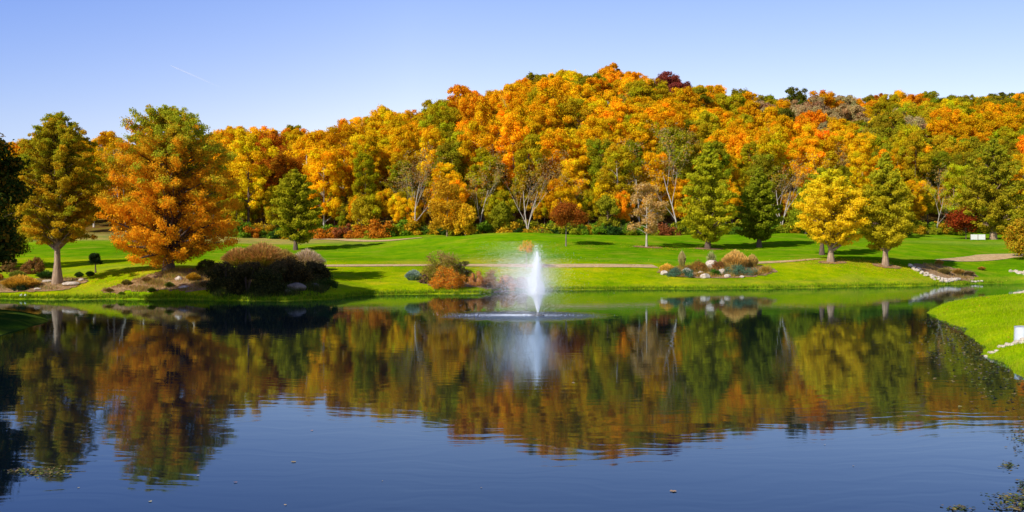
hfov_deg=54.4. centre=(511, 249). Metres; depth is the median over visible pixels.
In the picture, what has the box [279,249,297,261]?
willow shrub
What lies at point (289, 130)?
maple tree
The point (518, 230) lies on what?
undergrowth shrub
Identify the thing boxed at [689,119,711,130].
hickory tree
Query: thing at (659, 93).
hickory tree
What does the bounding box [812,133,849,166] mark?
maple tree
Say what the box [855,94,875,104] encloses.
oak tree
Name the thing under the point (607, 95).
maple tree
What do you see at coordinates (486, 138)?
maple tree
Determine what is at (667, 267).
ornamental grass
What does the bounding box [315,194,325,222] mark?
young tree
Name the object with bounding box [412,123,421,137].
maple tree
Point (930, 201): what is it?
young tree
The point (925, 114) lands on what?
hickory tree
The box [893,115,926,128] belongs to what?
oak tree
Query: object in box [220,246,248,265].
willow shrub
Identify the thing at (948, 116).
maple tree
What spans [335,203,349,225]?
young tree
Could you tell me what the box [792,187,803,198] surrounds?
young tree
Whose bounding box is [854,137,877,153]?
hickory tree
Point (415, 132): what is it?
maple tree
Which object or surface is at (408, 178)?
bare tree
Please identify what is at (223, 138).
hickory tree
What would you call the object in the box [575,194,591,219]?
young tree
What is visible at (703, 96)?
oak tree
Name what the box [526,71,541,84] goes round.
oak tree
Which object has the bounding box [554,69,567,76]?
hickory tree
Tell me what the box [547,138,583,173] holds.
hickory tree
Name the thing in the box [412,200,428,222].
young tree
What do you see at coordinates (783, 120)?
maple tree
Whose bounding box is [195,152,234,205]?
hickory tree
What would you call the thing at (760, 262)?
path
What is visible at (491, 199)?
young tree
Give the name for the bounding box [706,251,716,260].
ornamental grass
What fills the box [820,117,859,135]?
maple tree
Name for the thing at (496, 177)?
bare tree
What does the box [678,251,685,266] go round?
ornamental grass
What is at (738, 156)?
maple tree
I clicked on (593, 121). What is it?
maple tree
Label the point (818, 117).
maple tree
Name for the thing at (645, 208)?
young tree
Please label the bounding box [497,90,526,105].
maple tree
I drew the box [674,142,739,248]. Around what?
lawn tree
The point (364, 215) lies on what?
sapling
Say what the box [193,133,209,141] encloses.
hickory tree
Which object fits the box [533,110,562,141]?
maple tree
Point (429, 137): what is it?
hickory tree
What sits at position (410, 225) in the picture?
undergrowth shrub
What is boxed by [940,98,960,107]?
hickory tree
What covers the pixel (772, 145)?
hickory tree
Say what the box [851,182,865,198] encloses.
young tree
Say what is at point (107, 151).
maple tree
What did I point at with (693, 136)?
oak tree
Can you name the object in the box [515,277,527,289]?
shrub
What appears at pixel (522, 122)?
maple tree
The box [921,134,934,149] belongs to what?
oak tree
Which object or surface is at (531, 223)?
undergrowth shrub
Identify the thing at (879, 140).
hickory tree
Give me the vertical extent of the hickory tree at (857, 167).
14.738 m
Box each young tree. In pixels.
[214,197,229,218]
[229,195,247,223]
[242,198,260,222]
[254,199,263,222]
[260,185,284,225]
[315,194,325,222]
[321,191,347,226]
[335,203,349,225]
[345,194,364,223]
[358,194,384,220]
[374,188,396,223]
[387,192,407,222]
[397,186,420,219]
[399,196,423,222]
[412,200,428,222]
[422,181,434,217]
[433,180,469,216]
[467,176,488,219]
[468,172,503,224]
[483,194,502,223]
[491,188,516,220]
[507,182,518,220]
[509,174,536,219]
[530,193,542,223]
[534,197,550,222]
[541,176,577,218]
[561,193,582,221]
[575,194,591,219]
[580,189,598,223]
[588,181,620,216]
[614,190,635,224]
[635,199,658,223]
[650,188,674,223]
[667,178,692,216]
[722,180,739,222]
[728,186,744,222]
[735,173,750,205]
[774,194,792,213]
[779,192,797,220]
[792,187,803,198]
[849,188,870,212]
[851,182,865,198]
[908,180,929,219]
[916,184,943,222]
[935,184,948,220]
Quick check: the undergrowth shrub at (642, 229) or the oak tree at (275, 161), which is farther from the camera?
the oak tree at (275, 161)
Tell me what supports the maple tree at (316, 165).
on the ground at (913, 249)
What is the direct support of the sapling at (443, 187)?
on the ground at (913, 249)
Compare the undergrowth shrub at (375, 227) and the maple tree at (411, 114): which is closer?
the undergrowth shrub at (375, 227)
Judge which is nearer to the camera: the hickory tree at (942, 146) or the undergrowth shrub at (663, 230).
the undergrowth shrub at (663, 230)
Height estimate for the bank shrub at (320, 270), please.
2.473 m
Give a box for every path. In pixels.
[311,237,421,240]
[326,264,657,267]
[758,258,817,263]
[934,254,1022,260]
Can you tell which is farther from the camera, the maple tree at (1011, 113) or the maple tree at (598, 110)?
the maple tree at (1011, 113)
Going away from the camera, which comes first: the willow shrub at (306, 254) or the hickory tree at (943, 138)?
the willow shrub at (306, 254)
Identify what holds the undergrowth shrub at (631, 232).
on the ground at (913, 249)
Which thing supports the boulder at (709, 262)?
on the planting bed at (720, 276)
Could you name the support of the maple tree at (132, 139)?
on the ground at (913, 249)
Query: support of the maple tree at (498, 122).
on the ground at (913, 249)
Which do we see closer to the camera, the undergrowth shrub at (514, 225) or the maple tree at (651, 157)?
the undergrowth shrub at (514, 225)
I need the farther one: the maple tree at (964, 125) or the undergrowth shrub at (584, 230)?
the maple tree at (964, 125)
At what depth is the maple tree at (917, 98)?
357.60 m
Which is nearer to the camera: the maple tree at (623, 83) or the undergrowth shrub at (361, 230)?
the undergrowth shrub at (361, 230)
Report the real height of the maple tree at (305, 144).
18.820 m
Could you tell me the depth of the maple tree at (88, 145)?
199.79 m
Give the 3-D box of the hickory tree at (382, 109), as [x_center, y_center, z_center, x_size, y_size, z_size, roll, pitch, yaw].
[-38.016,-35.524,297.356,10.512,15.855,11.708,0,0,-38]
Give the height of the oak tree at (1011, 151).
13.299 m
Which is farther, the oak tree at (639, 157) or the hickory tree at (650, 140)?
the hickory tree at (650, 140)
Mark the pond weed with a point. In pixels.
(57, 471)
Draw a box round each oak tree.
[62,169,96,219]
[89,174,107,226]
[252,132,282,152]
[254,159,277,214]
[260,130,286,147]
[261,167,277,219]
[262,148,294,175]
[270,151,289,185]
[272,154,311,196]
[279,124,303,134]
[377,160,421,216]
[416,139,438,175]
[421,140,470,193]
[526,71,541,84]
[533,74,553,83]
[576,74,587,84]
[578,73,612,93]
[584,138,621,214]
[619,138,646,216]
[642,125,700,219]
[654,74,681,87]
[655,71,679,87]
[668,81,685,100]
[671,131,703,155]
[673,120,703,137]
[681,81,692,88]
[683,87,714,106]
[685,141,704,181]
[706,140,735,182]
[731,87,749,101]
[742,152,787,198]
[754,100,777,123]
[758,95,774,100]
[763,107,795,130]
[777,98,797,106]
[782,86,809,105]
[790,105,807,123]
[792,105,827,130]
[804,95,831,114]
[823,109,838,115]
[829,114,842,118]
[834,103,870,125]
[835,94,857,112]
[838,164,855,187]
[850,119,870,128]
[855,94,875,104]
[869,111,907,143]
[874,93,887,99]
[878,143,895,156]
[889,103,906,115]
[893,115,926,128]
[906,117,928,137]
[921,91,940,102]
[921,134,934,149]
[921,150,966,215]
[934,94,957,103]
[951,136,985,157]
[951,151,977,189]
[954,97,969,102]
[958,94,975,104]
[975,95,1001,105]
[988,92,1007,100]
[996,136,1014,153]
[1001,98,1021,105]
[1003,92,1023,99]
[1006,152,1022,178]
[1007,145,1020,155]
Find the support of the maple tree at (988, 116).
on the ground at (913, 249)
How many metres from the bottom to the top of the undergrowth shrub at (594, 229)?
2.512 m
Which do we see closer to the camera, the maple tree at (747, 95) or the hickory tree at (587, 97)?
the hickory tree at (587, 97)
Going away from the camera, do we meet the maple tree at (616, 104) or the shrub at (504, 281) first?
the shrub at (504, 281)
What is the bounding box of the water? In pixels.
[0,284,1023,511]
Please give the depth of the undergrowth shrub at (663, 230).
172.21 m
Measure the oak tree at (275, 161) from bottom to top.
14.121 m
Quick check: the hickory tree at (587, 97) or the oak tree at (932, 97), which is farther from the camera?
the oak tree at (932, 97)
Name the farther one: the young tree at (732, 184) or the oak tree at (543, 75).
the oak tree at (543, 75)
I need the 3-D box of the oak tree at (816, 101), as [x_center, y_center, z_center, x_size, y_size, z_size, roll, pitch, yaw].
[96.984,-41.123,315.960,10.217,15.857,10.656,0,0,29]
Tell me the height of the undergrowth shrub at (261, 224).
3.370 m
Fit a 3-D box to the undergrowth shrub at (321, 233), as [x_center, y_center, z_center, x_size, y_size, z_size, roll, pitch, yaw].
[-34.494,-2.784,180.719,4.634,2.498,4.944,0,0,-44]
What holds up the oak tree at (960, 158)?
on the ground at (913, 249)
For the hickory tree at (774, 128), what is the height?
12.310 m
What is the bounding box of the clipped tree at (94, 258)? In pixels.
[88,252,102,272]
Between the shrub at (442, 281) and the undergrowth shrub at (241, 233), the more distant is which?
the undergrowth shrub at (241, 233)
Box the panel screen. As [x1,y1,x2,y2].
[970,234,985,239]
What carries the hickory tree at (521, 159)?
on the ground at (913, 249)
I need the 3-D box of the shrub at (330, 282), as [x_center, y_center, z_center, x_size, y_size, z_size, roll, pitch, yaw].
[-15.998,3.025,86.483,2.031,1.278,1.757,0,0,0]
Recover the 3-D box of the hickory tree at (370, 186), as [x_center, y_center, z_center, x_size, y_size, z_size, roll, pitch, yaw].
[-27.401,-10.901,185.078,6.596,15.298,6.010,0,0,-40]
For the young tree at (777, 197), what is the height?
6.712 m
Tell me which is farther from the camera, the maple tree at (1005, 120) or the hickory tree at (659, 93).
the maple tree at (1005, 120)
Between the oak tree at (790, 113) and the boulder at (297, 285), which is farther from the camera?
the oak tree at (790, 113)
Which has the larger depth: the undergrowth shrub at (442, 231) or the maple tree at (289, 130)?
the maple tree at (289, 130)
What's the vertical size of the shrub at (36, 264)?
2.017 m
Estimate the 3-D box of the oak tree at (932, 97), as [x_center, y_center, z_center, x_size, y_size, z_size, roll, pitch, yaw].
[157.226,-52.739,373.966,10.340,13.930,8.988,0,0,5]
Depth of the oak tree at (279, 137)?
244.46 m
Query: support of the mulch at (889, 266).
on the ground at (913, 249)
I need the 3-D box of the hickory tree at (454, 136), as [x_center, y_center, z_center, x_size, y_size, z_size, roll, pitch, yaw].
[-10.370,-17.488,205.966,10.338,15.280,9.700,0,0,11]
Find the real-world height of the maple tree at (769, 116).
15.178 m
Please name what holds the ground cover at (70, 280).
on the planting bed at (30, 289)
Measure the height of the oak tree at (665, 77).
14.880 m
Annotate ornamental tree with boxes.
[519,239,534,268]
[546,199,591,245]
[627,181,670,246]
[943,205,985,238]
[999,216,1023,256]
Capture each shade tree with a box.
[0,133,41,273]
[0,169,49,254]
[12,111,107,283]
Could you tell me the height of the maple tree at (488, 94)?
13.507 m
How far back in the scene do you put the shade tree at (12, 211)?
104.83 m
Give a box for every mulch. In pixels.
[820,260,845,263]
[873,263,901,268]
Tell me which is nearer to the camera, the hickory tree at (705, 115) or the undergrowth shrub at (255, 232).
the undergrowth shrub at (255, 232)
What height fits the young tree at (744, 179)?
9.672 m
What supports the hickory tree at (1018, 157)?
on the ground at (913, 249)
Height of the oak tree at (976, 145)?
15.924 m
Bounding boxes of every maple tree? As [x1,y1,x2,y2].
[2,142,24,155]
[76,140,96,170]
[85,104,244,270]
[91,131,122,146]
[93,142,125,219]
[127,134,137,145]
[236,172,268,212]
[248,126,277,134]
[281,127,307,133]
[281,128,303,140]
[282,132,301,145]
[283,130,319,187]
[302,146,346,226]
[303,148,344,227]
[310,129,325,142]
[319,138,345,154]
[322,123,366,211]
[336,118,350,126]
[379,125,419,182]
[387,139,416,219]
[394,124,420,138]
[402,109,423,123]
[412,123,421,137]
[418,125,436,139]
[429,162,462,215]
[445,84,476,107]
[454,117,473,130]
[456,119,506,191]
[457,93,488,131]
[461,90,482,97]
[464,100,499,174]
[464,115,494,162]
[467,137,505,186]
[484,89,498,104]
[487,104,510,115]
[488,89,503,105]
[492,109,533,177]
[493,101,507,108]
[494,117,531,218]
[497,81,527,102]
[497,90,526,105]
[498,119,537,134]
[503,106,529,122]
[507,95,536,120]
[514,77,533,91]
[519,122,545,175]
[524,98,572,164]
[525,82,537,99]
[530,76,572,112]
[530,131,581,199]
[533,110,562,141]
[564,83,595,103]
[573,104,594,125]
[574,114,612,172]
[576,124,608,188]
[580,105,615,130]
[583,77,611,98]
[584,90,624,107]
[591,110,626,143]
[596,66,623,77]
[600,116,624,145]
[601,71,621,101]
[606,62,621,71]
[609,95,632,119]
[611,79,624,96]
[616,77,648,101]
[622,71,647,80]
[625,105,643,119]
[633,151,677,215]
[638,104,674,126]
[650,95,677,119]
[655,110,698,158]
[665,86,701,109]
[672,103,691,120]
[673,98,707,117]
[692,85,708,92]
[698,92,720,107]
[703,128,735,169]
[705,85,724,106]
[705,107,730,127]
[711,107,740,120]
[719,117,753,133]
[721,122,754,136]
[726,131,753,175]
[734,141,758,168]
[736,99,770,126]
[741,91,758,101]
[746,123,759,138]
[752,104,781,128]
[752,129,772,142]
[758,114,801,151]
[775,98,791,111]
[779,141,792,177]
[788,121,823,149]
[788,138,824,187]
[790,135,810,158]
[792,109,827,130]
[807,90,845,109]
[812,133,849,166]
[814,130,841,151]
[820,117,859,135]
[837,139,863,175]
[847,136,879,186]
[852,104,871,120]
[854,132,879,149]
[862,101,881,109]
[868,149,902,170]
[890,137,923,172]
[891,148,909,183]
[900,93,929,103]
[907,179,927,221]
[911,142,932,179]
[925,120,954,136]
[927,109,963,137]
[935,105,948,112]
[949,112,971,136]
[955,115,985,137]
[956,132,987,145]
[966,110,999,132]
[968,106,983,115]
[970,122,995,137]
[973,100,993,110]
[984,102,1005,115]
[984,114,1023,132]
[998,102,1023,124]
[1004,111,1023,123]
[1010,93,1023,102]
[1014,134,1023,153]
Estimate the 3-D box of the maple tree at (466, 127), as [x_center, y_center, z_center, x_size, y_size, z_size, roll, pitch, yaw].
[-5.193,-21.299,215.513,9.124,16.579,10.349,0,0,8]
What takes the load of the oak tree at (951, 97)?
on the ground at (913, 249)
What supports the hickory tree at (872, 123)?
on the ground at (913, 249)
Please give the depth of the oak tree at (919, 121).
280.95 m
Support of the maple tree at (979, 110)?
on the ground at (913, 249)
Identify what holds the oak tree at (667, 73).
on the ground at (913, 249)
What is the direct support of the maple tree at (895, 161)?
on the ground at (913, 249)
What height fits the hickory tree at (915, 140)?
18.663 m
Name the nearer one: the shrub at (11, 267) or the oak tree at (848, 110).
the shrub at (11, 267)
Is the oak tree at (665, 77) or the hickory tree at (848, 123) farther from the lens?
the oak tree at (665, 77)
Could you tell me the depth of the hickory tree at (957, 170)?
213.45 m
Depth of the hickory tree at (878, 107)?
312.55 m
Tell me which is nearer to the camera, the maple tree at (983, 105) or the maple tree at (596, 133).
the maple tree at (596, 133)
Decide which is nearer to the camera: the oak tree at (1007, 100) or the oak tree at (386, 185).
the oak tree at (386, 185)
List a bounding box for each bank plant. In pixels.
[35,270,52,278]
[74,272,83,277]
[85,271,94,275]
[121,279,131,284]
[141,276,152,281]
[147,287,156,291]
[164,282,173,286]
[185,272,200,280]
[198,280,208,285]
[935,259,943,265]
[937,267,952,273]
[952,268,964,274]
[964,270,975,275]
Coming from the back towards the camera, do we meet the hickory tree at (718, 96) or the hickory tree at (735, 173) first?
the hickory tree at (718, 96)
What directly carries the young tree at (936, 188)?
on the ground at (913, 249)
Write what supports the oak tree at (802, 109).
on the ground at (913, 249)
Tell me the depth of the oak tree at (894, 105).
324.12 m
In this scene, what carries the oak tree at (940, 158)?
on the ground at (913, 249)
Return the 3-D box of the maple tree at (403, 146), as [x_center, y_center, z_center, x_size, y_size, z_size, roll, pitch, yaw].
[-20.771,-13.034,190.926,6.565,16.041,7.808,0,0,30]
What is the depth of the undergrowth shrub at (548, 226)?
169.35 m
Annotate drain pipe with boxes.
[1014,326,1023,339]
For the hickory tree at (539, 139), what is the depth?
199.51 m
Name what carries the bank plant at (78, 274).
on the ground at (913, 249)
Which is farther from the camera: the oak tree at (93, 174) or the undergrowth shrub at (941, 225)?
the undergrowth shrub at (941, 225)
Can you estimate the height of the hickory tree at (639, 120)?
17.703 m
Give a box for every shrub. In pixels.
[0,260,20,272]
[9,269,26,276]
[12,285,27,290]
[19,256,45,273]
[196,259,215,273]
[202,260,248,291]
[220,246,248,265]
[226,261,263,295]
[227,217,252,237]
[238,242,289,267]
[239,225,260,237]
[250,258,288,294]
[253,221,276,232]
[260,230,270,237]
[266,228,284,238]
[267,231,279,238]
[276,255,316,284]
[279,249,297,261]
[295,248,326,268]
[305,260,333,281]
[311,228,330,238]
[318,277,339,289]
[320,224,337,229]
[326,225,346,238]
[329,223,354,238]
[343,230,356,238]
[352,224,368,237]
[364,230,376,238]
[366,216,393,238]
[378,228,396,236]
[389,223,402,235]
[395,218,422,235]
[396,217,418,235]
[404,269,421,279]
[418,250,470,283]
[419,274,428,283]
[421,225,433,234]
[427,224,440,234]
[428,265,467,289]
[436,227,448,234]
[448,224,474,235]
[454,260,472,281]
[467,270,489,286]
[472,220,494,234]
[483,270,500,288]
[494,221,524,232]
[496,275,516,290]
[512,228,522,232]
[514,217,537,230]
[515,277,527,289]
[519,228,532,232]
[533,228,548,232]
[538,223,556,233]
[550,228,571,234]
[555,222,585,234]
[571,223,588,234]
[575,225,592,234]
[586,225,599,234]
[589,222,614,234]
[601,223,622,234]
[617,216,629,224]
[619,223,629,234]
[620,229,636,235]
[637,225,651,235]
[657,222,681,235]
[665,266,693,277]
[670,222,685,234]
[680,228,691,234]
[682,264,693,269]
[690,259,709,271]
[710,269,720,275]
[711,260,724,268]
[724,263,758,275]
[727,229,738,234]
[731,226,744,234]
[776,220,793,232]
[783,225,801,232]
[907,219,926,227]
[912,225,927,234]
[926,228,934,234]
[927,222,936,228]
[928,221,948,233]
[928,224,940,234]
[942,227,962,233]
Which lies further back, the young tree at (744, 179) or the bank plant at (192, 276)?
the young tree at (744, 179)
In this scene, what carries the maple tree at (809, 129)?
on the ground at (913, 249)
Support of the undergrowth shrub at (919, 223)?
on the ground at (913, 249)
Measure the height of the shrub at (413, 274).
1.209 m
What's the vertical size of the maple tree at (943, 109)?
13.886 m
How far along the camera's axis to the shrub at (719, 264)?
115.16 m
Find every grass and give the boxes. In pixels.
[0,274,40,287]
[0,278,1003,300]
[659,263,673,271]
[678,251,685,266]
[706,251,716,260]
[721,249,749,267]
[748,254,758,266]
[929,293,1023,376]
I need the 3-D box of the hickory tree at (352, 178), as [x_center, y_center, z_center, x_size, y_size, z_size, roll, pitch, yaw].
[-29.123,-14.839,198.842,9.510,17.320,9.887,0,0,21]
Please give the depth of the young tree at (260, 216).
190.24 m
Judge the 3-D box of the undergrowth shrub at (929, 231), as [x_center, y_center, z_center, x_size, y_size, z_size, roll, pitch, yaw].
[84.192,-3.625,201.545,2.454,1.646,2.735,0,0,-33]
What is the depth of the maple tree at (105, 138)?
280.77 m
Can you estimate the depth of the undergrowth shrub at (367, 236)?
173.33 m
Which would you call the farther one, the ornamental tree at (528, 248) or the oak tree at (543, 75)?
the oak tree at (543, 75)
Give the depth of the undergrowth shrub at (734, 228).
175.85 m
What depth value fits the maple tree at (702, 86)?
295.78 m
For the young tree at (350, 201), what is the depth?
180.91 m
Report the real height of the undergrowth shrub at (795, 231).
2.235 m
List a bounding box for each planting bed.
[0,277,87,291]
[101,268,318,293]
[417,281,510,291]
[657,265,777,277]
[913,263,977,281]
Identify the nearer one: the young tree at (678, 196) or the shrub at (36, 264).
the shrub at (36, 264)
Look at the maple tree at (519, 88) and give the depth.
295.87 m
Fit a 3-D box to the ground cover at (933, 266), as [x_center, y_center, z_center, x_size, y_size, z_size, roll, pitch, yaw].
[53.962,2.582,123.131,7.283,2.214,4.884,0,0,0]
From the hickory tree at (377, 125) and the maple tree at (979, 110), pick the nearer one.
the hickory tree at (377, 125)
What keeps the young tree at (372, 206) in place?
on the ground at (913, 249)
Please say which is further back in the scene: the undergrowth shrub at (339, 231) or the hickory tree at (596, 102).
the hickory tree at (596, 102)
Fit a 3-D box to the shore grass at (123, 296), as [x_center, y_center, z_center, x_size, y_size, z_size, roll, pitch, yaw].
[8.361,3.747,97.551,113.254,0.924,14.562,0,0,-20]
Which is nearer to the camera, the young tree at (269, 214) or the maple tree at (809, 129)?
the young tree at (269, 214)
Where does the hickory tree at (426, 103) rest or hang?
on the ground at (913, 249)
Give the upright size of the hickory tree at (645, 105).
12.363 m
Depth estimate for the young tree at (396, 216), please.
178.19 m
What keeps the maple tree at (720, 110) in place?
on the ground at (913, 249)
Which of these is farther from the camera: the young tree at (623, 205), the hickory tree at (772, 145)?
the hickory tree at (772, 145)
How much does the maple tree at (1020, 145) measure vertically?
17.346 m
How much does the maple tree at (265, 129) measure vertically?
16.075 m
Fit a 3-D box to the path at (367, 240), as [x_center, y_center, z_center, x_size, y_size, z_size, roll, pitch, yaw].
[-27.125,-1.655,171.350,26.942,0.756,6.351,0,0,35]
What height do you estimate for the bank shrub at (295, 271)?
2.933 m
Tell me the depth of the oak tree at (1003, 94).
393.11 m
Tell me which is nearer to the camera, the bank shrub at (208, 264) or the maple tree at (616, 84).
the bank shrub at (208, 264)
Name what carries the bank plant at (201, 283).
on the planting bed at (134, 283)
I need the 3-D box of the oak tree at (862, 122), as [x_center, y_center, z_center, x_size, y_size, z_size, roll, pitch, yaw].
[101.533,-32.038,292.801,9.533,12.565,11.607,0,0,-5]
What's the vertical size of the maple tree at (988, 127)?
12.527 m
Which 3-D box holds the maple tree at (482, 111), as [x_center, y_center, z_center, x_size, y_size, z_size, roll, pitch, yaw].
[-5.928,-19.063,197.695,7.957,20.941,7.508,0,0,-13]
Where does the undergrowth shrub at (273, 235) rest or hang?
on the ground at (913, 249)
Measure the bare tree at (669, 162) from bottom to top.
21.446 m
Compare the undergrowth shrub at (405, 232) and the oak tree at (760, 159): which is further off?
the oak tree at (760, 159)
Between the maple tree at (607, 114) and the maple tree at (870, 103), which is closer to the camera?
the maple tree at (607, 114)
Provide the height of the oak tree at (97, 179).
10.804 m
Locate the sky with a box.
[0,0,1023,145]
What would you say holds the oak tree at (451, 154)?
on the ground at (913, 249)
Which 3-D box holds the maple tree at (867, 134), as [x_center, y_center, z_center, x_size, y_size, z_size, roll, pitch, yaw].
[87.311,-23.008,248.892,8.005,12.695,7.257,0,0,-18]
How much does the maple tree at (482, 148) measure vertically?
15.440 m
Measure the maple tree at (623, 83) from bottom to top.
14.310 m
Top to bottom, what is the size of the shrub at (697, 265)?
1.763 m
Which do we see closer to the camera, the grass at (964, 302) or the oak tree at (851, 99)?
the grass at (964, 302)
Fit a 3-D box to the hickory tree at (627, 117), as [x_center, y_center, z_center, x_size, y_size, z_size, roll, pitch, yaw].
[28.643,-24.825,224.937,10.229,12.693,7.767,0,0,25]
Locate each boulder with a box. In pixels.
[62,281,79,285]
[287,282,305,290]
[700,273,709,277]
[706,260,716,267]
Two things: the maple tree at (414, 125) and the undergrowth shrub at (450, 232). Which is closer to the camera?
the undergrowth shrub at (450, 232)
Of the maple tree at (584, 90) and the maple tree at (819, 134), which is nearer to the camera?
the maple tree at (819, 134)
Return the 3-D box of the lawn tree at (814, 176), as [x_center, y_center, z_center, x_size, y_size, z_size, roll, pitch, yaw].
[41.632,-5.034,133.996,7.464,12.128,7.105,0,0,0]
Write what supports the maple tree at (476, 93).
on the ground at (913, 249)
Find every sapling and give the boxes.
[350,195,375,230]
[427,177,463,235]
[452,203,477,235]
[488,201,513,230]
[595,194,620,234]
[784,199,805,233]
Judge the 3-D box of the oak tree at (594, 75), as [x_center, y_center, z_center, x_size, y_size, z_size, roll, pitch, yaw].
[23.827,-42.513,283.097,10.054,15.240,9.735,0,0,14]
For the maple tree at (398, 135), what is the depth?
200.89 m
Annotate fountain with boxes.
[445,241,580,316]
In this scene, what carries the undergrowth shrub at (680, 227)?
on the ground at (913, 249)
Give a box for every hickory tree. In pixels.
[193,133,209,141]
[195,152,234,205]
[212,129,245,221]
[220,127,278,222]
[225,125,249,134]
[279,171,305,218]
[287,142,298,153]
[340,132,385,197]
[344,133,382,194]
[349,116,376,125]
[351,151,379,203]
[356,115,375,129]
[365,120,386,132]
[365,129,391,190]
[369,104,392,121]
[373,110,408,129]
[375,143,387,191]
[383,119,411,135]
[413,126,445,219]
[416,113,433,124]
[418,105,456,131]
[420,99,449,112]
[427,99,447,108]
[432,107,463,131]
[440,129,447,139]
[445,129,466,177]
[465,147,507,221]
[506,131,540,165]
[511,135,549,220]
[525,89,553,115]
[534,127,576,190]
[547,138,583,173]
[549,96,592,135]
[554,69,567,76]
[555,158,589,222]
[561,127,580,160]
[562,69,582,80]
[564,94,583,111]
[566,82,594,98]
[574,97,618,121]
[595,143,651,203]
[611,112,658,165]
[617,78,658,102]
[617,112,659,137]
[622,96,652,118]
[626,126,669,153]
[631,127,658,152]
[635,102,654,109]
[641,96,653,104]
[647,87,674,100]
[648,78,670,94]
[689,109,720,122]
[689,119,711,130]
[694,123,724,156]
[697,109,721,127]
[708,84,726,94]
[714,93,738,107]
[716,94,746,119]
[721,155,745,220]
[736,140,759,185]
[738,113,754,129]
[750,129,794,197]
[761,125,792,142]
[764,97,776,104]
[783,152,796,192]
[798,146,830,185]
[818,150,840,169]
[826,119,856,135]
[832,127,860,158]
[845,151,871,189]
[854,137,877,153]
[855,125,875,137]
[863,134,895,148]
[869,114,892,133]
[870,100,891,117]
[877,93,901,105]
[890,123,928,160]
[892,90,907,102]
[892,168,909,210]
[894,102,932,121]
[894,132,935,185]
[897,99,911,106]
[916,100,940,113]
[920,108,940,135]
[920,128,934,138]
[930,132,956,152]
[933,143,951,173]
[939,162,971,213]
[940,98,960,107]
[941,140,976,188]
[942,101,975,136]
[986,139,1010,156]
[987,126,1019,149]
[1010,153,1023,201]
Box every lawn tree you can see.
[270,167,324,249]
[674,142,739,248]
[734,167,784,246]
[790,168,871,261]
[793,167,830,254]
[856,151,918,265]
[954,139,1023,239]
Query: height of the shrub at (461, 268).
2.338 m
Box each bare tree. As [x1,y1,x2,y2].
[97,140,130,231]
[380,148,428,217]
[414,142,445,220]
[464,144,507,222]
[500,151,569,228]
[544,151,586,200]
[617,135,653,221]
[645,118,693,226]
[751,153,816,224]
[794,157,835,186]
[835,143,849,164]
[920,161,959,227]
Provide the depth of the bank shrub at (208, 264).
88.49 m
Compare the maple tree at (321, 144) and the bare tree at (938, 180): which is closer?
the bare tree at (938, 180)
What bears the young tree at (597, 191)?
on the ground at (913, 249)
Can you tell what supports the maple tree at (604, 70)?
on the ground at (913, 249)
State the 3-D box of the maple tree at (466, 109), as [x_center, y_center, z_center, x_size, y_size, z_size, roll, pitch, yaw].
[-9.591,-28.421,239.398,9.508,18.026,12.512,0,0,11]
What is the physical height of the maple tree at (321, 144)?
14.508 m
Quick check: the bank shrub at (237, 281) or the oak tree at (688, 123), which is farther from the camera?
the oak tree at (688, 123)
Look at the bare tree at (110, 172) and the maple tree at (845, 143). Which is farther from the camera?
the maple tree at (845, 143)
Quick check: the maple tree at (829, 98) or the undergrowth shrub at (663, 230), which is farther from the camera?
the maple tree at (829, 98)
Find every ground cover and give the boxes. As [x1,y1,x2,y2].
[0,276,85,290]
[206,275,329,300]
[675,262,772,276]
[920,262,976,278]
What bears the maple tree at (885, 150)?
on the ground at (913, 249)
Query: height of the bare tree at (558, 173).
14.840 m
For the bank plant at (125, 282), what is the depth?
86.02 m
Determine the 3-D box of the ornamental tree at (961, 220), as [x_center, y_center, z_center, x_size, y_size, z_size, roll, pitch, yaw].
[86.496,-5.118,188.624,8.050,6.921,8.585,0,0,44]
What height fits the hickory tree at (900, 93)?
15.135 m
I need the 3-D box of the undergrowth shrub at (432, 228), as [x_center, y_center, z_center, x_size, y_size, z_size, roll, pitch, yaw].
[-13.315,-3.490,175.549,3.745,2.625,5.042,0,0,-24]
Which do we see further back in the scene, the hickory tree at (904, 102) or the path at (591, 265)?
the hickory tree at (904, 102)
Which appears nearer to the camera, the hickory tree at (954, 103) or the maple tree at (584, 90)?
the maple tree at (584, 90)
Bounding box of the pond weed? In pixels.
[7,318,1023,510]
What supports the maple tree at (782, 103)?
on the ground at (913, 249)
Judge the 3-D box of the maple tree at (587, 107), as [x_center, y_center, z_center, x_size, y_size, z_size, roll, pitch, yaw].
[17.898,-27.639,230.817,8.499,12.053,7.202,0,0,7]
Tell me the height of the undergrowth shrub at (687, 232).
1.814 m
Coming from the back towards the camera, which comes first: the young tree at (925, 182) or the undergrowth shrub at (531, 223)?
the young tree at (925, 182)
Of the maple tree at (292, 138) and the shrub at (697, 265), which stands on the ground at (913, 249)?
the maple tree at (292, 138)
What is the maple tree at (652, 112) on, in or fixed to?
on the ground at (913, 249)
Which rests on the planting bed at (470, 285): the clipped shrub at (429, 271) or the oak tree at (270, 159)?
the clipped shrub at (429, 271)
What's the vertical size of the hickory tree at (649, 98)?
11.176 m
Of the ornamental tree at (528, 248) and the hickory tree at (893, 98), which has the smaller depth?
the ornamental tree at (528, 248)
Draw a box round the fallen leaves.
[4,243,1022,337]
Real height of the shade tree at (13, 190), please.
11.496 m
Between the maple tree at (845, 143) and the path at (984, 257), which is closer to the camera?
the path at (984, 257)
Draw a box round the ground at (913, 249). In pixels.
[0,143,1023,376]
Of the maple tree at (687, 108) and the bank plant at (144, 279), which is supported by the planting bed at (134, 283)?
the bank plant at (144, 279)
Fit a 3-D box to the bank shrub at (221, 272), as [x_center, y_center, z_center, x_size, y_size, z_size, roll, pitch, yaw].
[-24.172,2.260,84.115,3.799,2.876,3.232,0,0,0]

